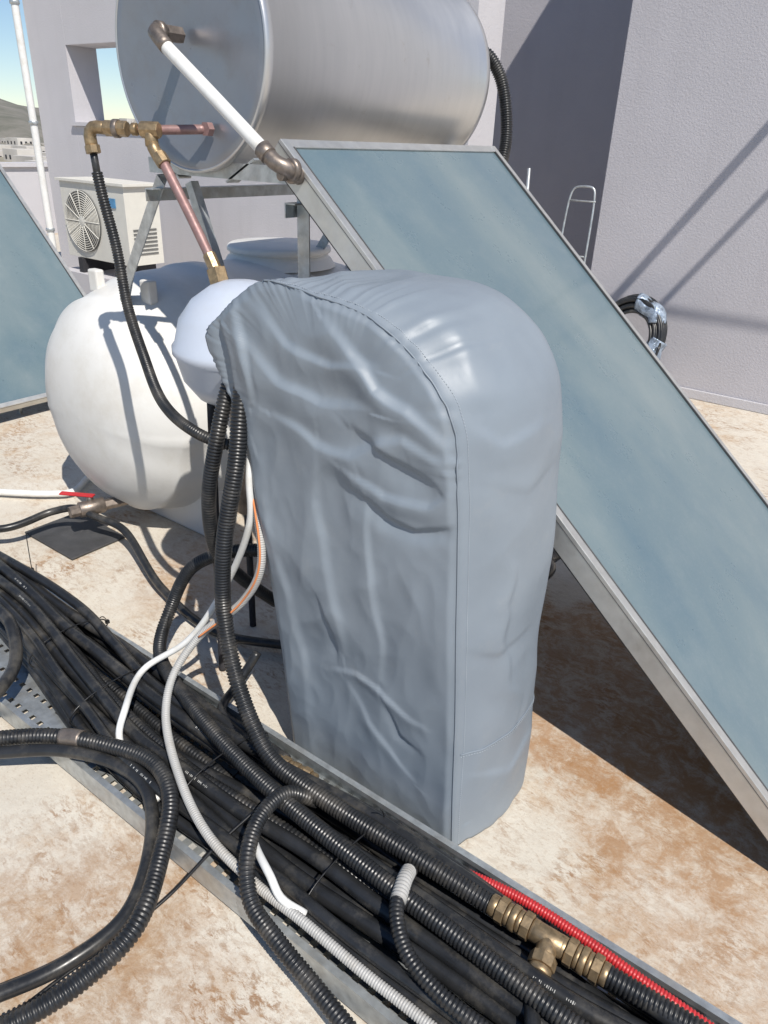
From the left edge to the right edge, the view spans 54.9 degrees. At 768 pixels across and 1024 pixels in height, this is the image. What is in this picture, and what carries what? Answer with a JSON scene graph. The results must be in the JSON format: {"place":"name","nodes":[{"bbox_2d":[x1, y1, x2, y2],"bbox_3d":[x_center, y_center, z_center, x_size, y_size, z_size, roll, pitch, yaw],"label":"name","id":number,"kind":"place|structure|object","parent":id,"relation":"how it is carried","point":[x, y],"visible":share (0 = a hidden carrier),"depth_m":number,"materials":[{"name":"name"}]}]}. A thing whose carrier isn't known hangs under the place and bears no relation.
{"place":"outdoors","nodes":[
{"label":"outdoors","id":0,"kind":"place"},
{"bbox_2d":[0,99,43,145],"bbox_3d":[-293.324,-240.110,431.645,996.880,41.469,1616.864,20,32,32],"label":"hills","id":1,"kind":"structure","parent":0,"point":[14,120],"depth_m":368.83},
{"bbox_2d":[0,162,57,233],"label":"parapet wall","id":2,"kind":"structure","parent":0,"point":[23,177],"depth_m":11.78,"materials":[{"name":"white paint"}]},
{"bbox_2d":[0,0,134,119],"label":"sky","id":3,"kind":"structure","parent":0,"point":[114,100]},
{"bbox_2d":[22,0,505,268],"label":"house wall","id":4,"kind":"structure","parent":0,"point":[67,39],"depth_m":6.77,"materials":[{"name":"white paint"}]},
{"bbox_2d":[9,0,56,248],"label":"downpipe","id":5,"kind":"object","parent":4,"relation":"attached to","point":[34,124],"visible":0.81,"depth_m":7.33,"materials":[{"name":"white plastic"}]},
{"bbox_2d":[0,233,767,1023],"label":"rooftop floor","id":6,"kind":"structure","parent":0,"point":[624,821],"depth_m":1.92,"materials":[{"name":"beige concrete"}]},
{"bbox_2d":[0,604,22,697],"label":"water hose","id":7,"kind":"object","parent":6,"relation":"on","point":[14,636],"visible":1,"depth_m":2.25,"materials":[{"name":"black rubber"}]},
{"bbox_2d":[0,164,85,414],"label":"solar collector","id":8,"kind":"object","parent":6,"relation":"on","point":[41,289],"visible":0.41,"depth_m":4.79,"materials":[{"name":"glass"}]},
{"bbox_2d":[0,475,89,496],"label":"white conduit","id":9,"kind":"object","parent":6,"relation":"on","point":[81,484],"visible":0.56,"depth_m":3.52,"materials":[{"name":"plastic"}]},
{"bbox_2d":[26,491,128,559],"bbox_3d":[-1.314,-0.003,3.226,0.360,0.195,0.366,20,32,32],"label":"outlet valve","id":10,"kind":"object","parent":6,"relation":"on","point":[76,532],"visible":0.84,"depth_m":3.19,"materials":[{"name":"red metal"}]},
{"bbox_2d":[0,744,158,1002],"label":"water hose","id":11,"kind":"object","parent":6,"relation":"on","point":[102,938],"visible":0.91,"depth_m":1.70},
{"bbox_2d":[0,728,179,1023],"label":"corrugated hose","id":12,"kind":"object","parent":6,"relation":"on","point":[87,975],"visible":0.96,"depth_m":1.62,"materials":[{"name":"black plastic"}]},
{"bbox_2d":[57,728,85,745],"bbox_3d":[-0.837,0.605,1.984,0.067,0.052,0.048,7,27,9],"label":"adhesive tape wrap","id":13,"kind":"object","parent":12,"relation":"on","point":[67,736],"visible":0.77,"depth_m":1.97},
{"bbox_2d":[54,177,163,294],"label":"air conditioner unit","id":14,"kind":"object","parent":6,"relation":"on","point":[88,239],"visible":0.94,"depth_m":5.95,"materials":[{"name":"beige paint"}]},
{"bbox_2d":[20,810,254,1006],"bbox_3d":[-0.536,0.856,1.614,0.595,0.168,0.028,-20,34,-37],"label":"black cable","id":15,"kind":"object","parent":6,"relation":"on","point":[167,896],"visible":0.62,"depth_m":1.68,"materials":[{"name":"plastic"}]},
{"bbox_2d":[0,504,280,648],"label":"water hose","id":16,"kind":"object","parent":6,"relation":"on","point":[183,610],"visible":0.75,"depth_m":2.95,"materials":[{"name":"black rubber"}]},
{"bbox_2d":[45,237,349,535],"bbox_3d":[-0.706,-0.694,3.608,1.084,1.135,1.750,20,32,32],"label":"water storage tank","id":17,"kind":"object","parent":6,"relation":"on","point":[124,438],"visible":0.53,"depth_m":2.94,"materials":[{"name":"white plastic"}]},
{"bbox_2d":[171,266,258,670],"bbox_3d":[-0.413,-0.083,2.283,0.392,1.262,0.392,20,32,32],"label":"pressure vessel","id":18,"kind":"object","parent":6,"relation":"on","point":[200,313],"visible":0.25,"depth_m":1.97,"materials":[{"name":"white metal"}]},
{"bbox_2d":[83,119,220,268],"bbox_3d":[-0.637,-0.943,2.194,0.474,0.389,0.191,15,30,24],"label":"brass valve assembly","id":19,"kind":"object","parent":18,"relation":"on","point":[151,133],"visible":0.99,"depth_m":2.12,"materials":[{"name":"gold metal"}]},
{"bbox_2d":[91,171,229,449],"bbox_3d":[-0.631,-0.567,2.086,0.784,0.679,0.151,25,35,37],"label":"corrugated hose","id":20,"kind":"object","parent":19,"relation":"attached to","point":[174,416],"visible":0.85,"depth_m":2.23,"materials":[{"name":"black plastic"}]},
{"bbox_2d":[120,157,328,300],"bbox_3d":[-0.327,-0.634,3.075,1.120,1.536,1.244,20,32,32],"label":"boiler stand","id":21,"kind":"object","parent":6,"relation":"on","point":[197,194],"visible":0.26,"depth_m":2.35,"materials":[{"name":"metal"}]},
{"bbox_2d":[115,0,489,172],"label":"hot water boiler","id":22,"kind":"object","parent":21,"relation":"on","point":[273,72],"visible":0.78,"depth_m":2.22,"materials":[{"name":"silver metal"}]},
{"bbox_2d":[148,20,304,184],"bbox_3d":[-0.423,-1.110,1.998,0.536,0.386,0.126,20,32,32],"label":"insulated boiler pipe","id":23,"kind":"object","parent":22,"relation":"attached to","point":[163,36],"visible":1,"depth_m":1.95,"materials":[{"name":"white plastic"}]},
{"bbox_2d":[488,47,512,162],"bbox_3d":[0.404,-1.427,2.941,0.191,0.732,0.157,20,32,32],"label":"corrugated hose","id":24,"kind":"object","parent":22,"relation":"attached to","point":[503,90],"visible":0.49,"depth_m":2.87,"materials":[{"name":"black plastic"}]},
{"bbox_2d":[0,587,741,1023],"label":"cable tray","id":25,"kind":"object","parent":6,"relation":"on","point":[344,987],"visible":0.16,"depth_m":1.78,"materials":[{"name":"metal"}]},
{"bbox_2d":[0,551,681,1023],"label":"pipe bundle","id":26,"kind":"object","parent":25,"relation":"on","point":[68,677],"visible":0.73,"depth_m":1.76,"materials":[{"name":"black plastic"}]},
{"bbox_2d":[11,531,33,569],"bbox_3d":[-1.399,0.214,2.689,0.038,0.208,0.264,20,32,32],"label":"cable tie","id":27,"kind":"object","parent":26,"relation":"attached to","point":[28,552],"visible":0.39,"depth_m":2.76,"materials":[{"name":"black plastic"}]},
{"bbox_2d":[29,616,109,667],"bbox_3d":[-0.982,0.414,2.370,0.107,0.168,0.288,20,32,32],"label":"cable tie","id":28,"kind":"object","parent":26,"relation":"on","point":[107,621],"visible":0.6,"depth_m":2.40,"materials":[{"name":"black plastic"}]},
{"bbox_2d":[69,615,168,726],"bbox_3d":[-0.776,0.475,2.178,0.025,0.247,0.354,22,33,34],"label":"cable","id":29,"kind":"object","parent":26,"relation":"attached to","point":[115,679],"visible":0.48,"depth_m":2.16,"materials":[{"name":"black plastic"}]},
{"bbox_2d":[115,456,253,802],"bbox_3d":[-0.548,0.144,1.907,0.390,0.983,0.518,20,32,32],"label":"white conduit","id":30,"kind":"object","parent":26,"relation":"on","point":[144,668],"visible":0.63,"depth_m":2.00,"materials":[{"name":"plastic"}]},
{"bbox_2d":[179,724,267,796],"bbox_3d":[-0.434,0.633,1.936,0.058,0.188,0.307,20,32,32],"label":"cable tie","id":31,"kind":"object","parent":26,"relation":"attached to","point":[199,772],"visible":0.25,"depth_m":1.89,"materials":[{"name":"black plastic"}]},
{"bbox_2d":[217,650,290,756],"bbox_3d":[-0.388,0.566,2.106,0.158,0.114,0.416,-7,28,-18],"label":"water hose","id":32,"kind":"object","parent":26,"relation":"on","point":[247,668],"visible":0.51,"depth_m":2.19,"materials":[{"name":"black rubber"}]},
{"bbox_2d":[256,842,307,915],"bbox_3d":[-0.249,0.787,1.620,0.052,0.074,0.239,-17,33,-34],"label":"white conduit","id":33,"kind":"object","parent":26,"relation":"on","point":[283,900],"visible":0.77,"depth_m":1.56,"materials":[{"name":"plastic"}]},
{"bbox_2d":[238,785,356,1023],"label":"corrugated hose","id":34,"kind":"object","parent":26,"relation":"on","point":[303,973],"visible":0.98,"depth_m":1.53,"materials":[{"name":"black plastic"}]},
{"bbox_2d":[279,754,318,777],"bbox_3d":[-0.232,0.673,1.922,0.130,0.056,0.050,15,30,24],"label":"brass coupling","id":35,"kind":"object","parent":26,"relation":"on","point":[299,765],"visible":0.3,"depth_m":1.91,"materials":[{"name":"gold metal"}]},
{"bbox_2d":[161,451,436,1023],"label":"flexible conduit","id":36,"kind":"object","parent":26,"relation":"on","point":[338,951],"visible":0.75,"depth_m":1.67,"materials":[{"name":"white plastic"}]},
{"bbox_2d":[198,499,260,637],"bbox_3d":[-0.405,0.136,1.949,0.195,0.475,0.068,8,27,11],"label":"orange cable stripe","id":37,"kind":"object","parent":36,"relation":"attached to","point":[252,586],"visible":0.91,"depth_m":1.90,"materials":[{"name":"plastic"}]},
{"bbox_2d":[308,809,384,894],"bbox_3d":[-0.079,0.795,1.689,0.028,0.168,0.307,20,32,32],"label":"cable tie","id":38,"kind":"object","parent":26,"relation":"attached to","point":[331,865],"visible":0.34,"depth_m":1.64,"materials":[{"name":"black plastic"}]},
{"bbox_2d":[214,386,492,913],"bbox_3d":[-0.125,0.255,1.651,0.223,1.022,0.974,-18,33,-35],"label":"corrugated hose","id":39,"kind":"object","parent":26,"relation":"on","point":[386,839],"visible":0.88,"depth_m":1.81,"materials":[{"name":"black plastic"}]},
{"bbox_2d":[201,382,274,606],"bbox_3d":[-0.410,-0.039,2.079,0.154,0.893,0.315,4,27,4],"label":"corrugated hose","id":40,"kind":"object","parent":39,"relation":"attached to","point":[215,447],"visible":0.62,"depth_m":1.91,"materials":[{"name":"black plastic"}]},
{"bbox_2d":[153,543,588,1023],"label":"corrugated hose","id":41,"kind":"object","parent":26,"relation":"on","point":[521,985],"visible":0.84,"depth_m":1.65,"materials":[{"name":"black plastic"}]},
{"bbox_2d":[390,863,415,904],"bbox_3d":[0.042,0.796,1.582,0.036,0.062,0.106,9,28,13],"label":"plastic conduit sleeve","id":42,"kind":"object","parent":26,"relation":"on","point":[404,880],"visible":0.94,"depth_m":1.56,"materials":[{"name":"white plastic"}]},
{"bbox_2d":[317,777,503,894],"bbox_3d":[0.156,0.824,1.699,1.044,0.082,0.064,19,31,30],"label":"water hose","id":43,"kind":"object","parent":26,"relation":"on","point":[428,843],"visible":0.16,"depth_m":1.75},
{"bbox_2d":[389,863,491,1023],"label":"corrugated hose","id":44,"kind":"object","parent":26,"relation":"on","point":[442,996],"visible":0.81,"depth_m":1.41,"materials":[{"name":"black plastic"}]},
{"bbox_2d":[524,977,541,1023],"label":"water hose","id":45,"kind":"object","parent":26,"relation":"on","point":[532,1015],"visible":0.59,"depth_m":1.37,"materials":[{"name":"black rubber"}]},
{"bbox_2d":[486,893,611,986],"bbox_3d":[0.322,0.889,1.510,0.262,0.062,0.113,20,32,32],"label":"brass tee fitting","id":46,"kind":"object","parent":26,"relation":"on","point":[550,943],"visible":0.97,"depth_m":1.49,"materials":[{"name":"gold metal"}]},
{"bbox_2d":[604,965,708,1023],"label":"corrugated hose","id":47,"kind":"object","parent":26,"relation":"on","point":[621,983],"visible":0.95,"depth_m":1.42,"materials":[{"name":"black plastic"}]},
{"bbox_2d":[470,869,713,1023],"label":"red hose","id":48,"kind":"object","parent":25,"relation":"on","point":[557,921],"visible":0.53,"depth_m":1.56,"materials":[{"name":"plastic"}]},
{"bbox_2d":[205,269,562,844],"bbox_3d":[0.013,0.080,1.903,0.854,1.334,0.465,20,32,32],"label":"protective fabric cover","id":49,"kind":"object","parent":6,"relation":"on","point":[404,434],"visible":0.98,"depth_m":1.62,"materials":[{"name":"grey fabric"}]},
{"bbox_2d":[275,139,767,841],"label":"solar collector","id":50,"kind":"object","parent":6,"relation":"on","point":[661,539],"visible":0.73,"depth_m":2.16,"materials":[{"name":"glass"}]},
{"bbox_2d":[526,168,530,189],"bbox_3d":[0.967,-1.591,5.155,0.240,1.461,0.240,20,32,32],"label":"metal post","id":51,"kind":"object","parent":6,"relation":"on","point":[528,177],"visible":0.18,"depth_m":4.87,"materials":[{"name":"metal"}]},
{"bbox_2d":[492,0,632,269],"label":"recessed wall","id":52,"kind":"structure","parent":6,"relation":"on","point":[561,61],"depth_m":6.54,"materials":[{"name":"white paint"}]},
{"bbox_2d":[561,185,595,262],"bbox_3d":[1.270,-1.588,5.284,0.350,1.361,0.388,20,32,32],"label":"folding hand truck","id":53,"kind":"object","parent":6,"relation":"on","point":[593,206],"visible":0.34,"depth_m":5.17,"materials":[{"name":"metal"}]},
{"bbox_2d":[615,293,666,359],"bbox_3d":[1.735,-1.190,5.258,0.541,0.707,0.302,20,32,32],"label":"coiled hose","id":54,"kind":"object","parent":6,"relation":"on","point":[651,311],"visible":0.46,"depth_m":5.09,"materials":[{"name":"black plastic"}]},
{"bbox_2d":[591,0,767,414],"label":"stairwell building","id":55,"kind":"structure","parent":6,"relation":"on","point":[682,234],"depth_m":4.90,"materials":[{"name":"white paint"}]},
{"bbox_2d":[548,549,559,579],"bbox_3d":[0.516,0.242,2.903,0.400,0.192,0.478,9,27,12],"label":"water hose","id":56,"kind":"object","parent":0,"point":[555,559],"visible":0.09,"depth_m":2.81,"materials":[{"name":"black rubber"}]},
{"label":"ground","id":57,"kind":"structure","parent":0,"visible":0},
{"bbox_2d":[0,118,136,161],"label":"distant town","id":58,"kind":"object","parent":57,"relation":"on","point":[15,150],"visible":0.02,"depth_m":234.69}
]}

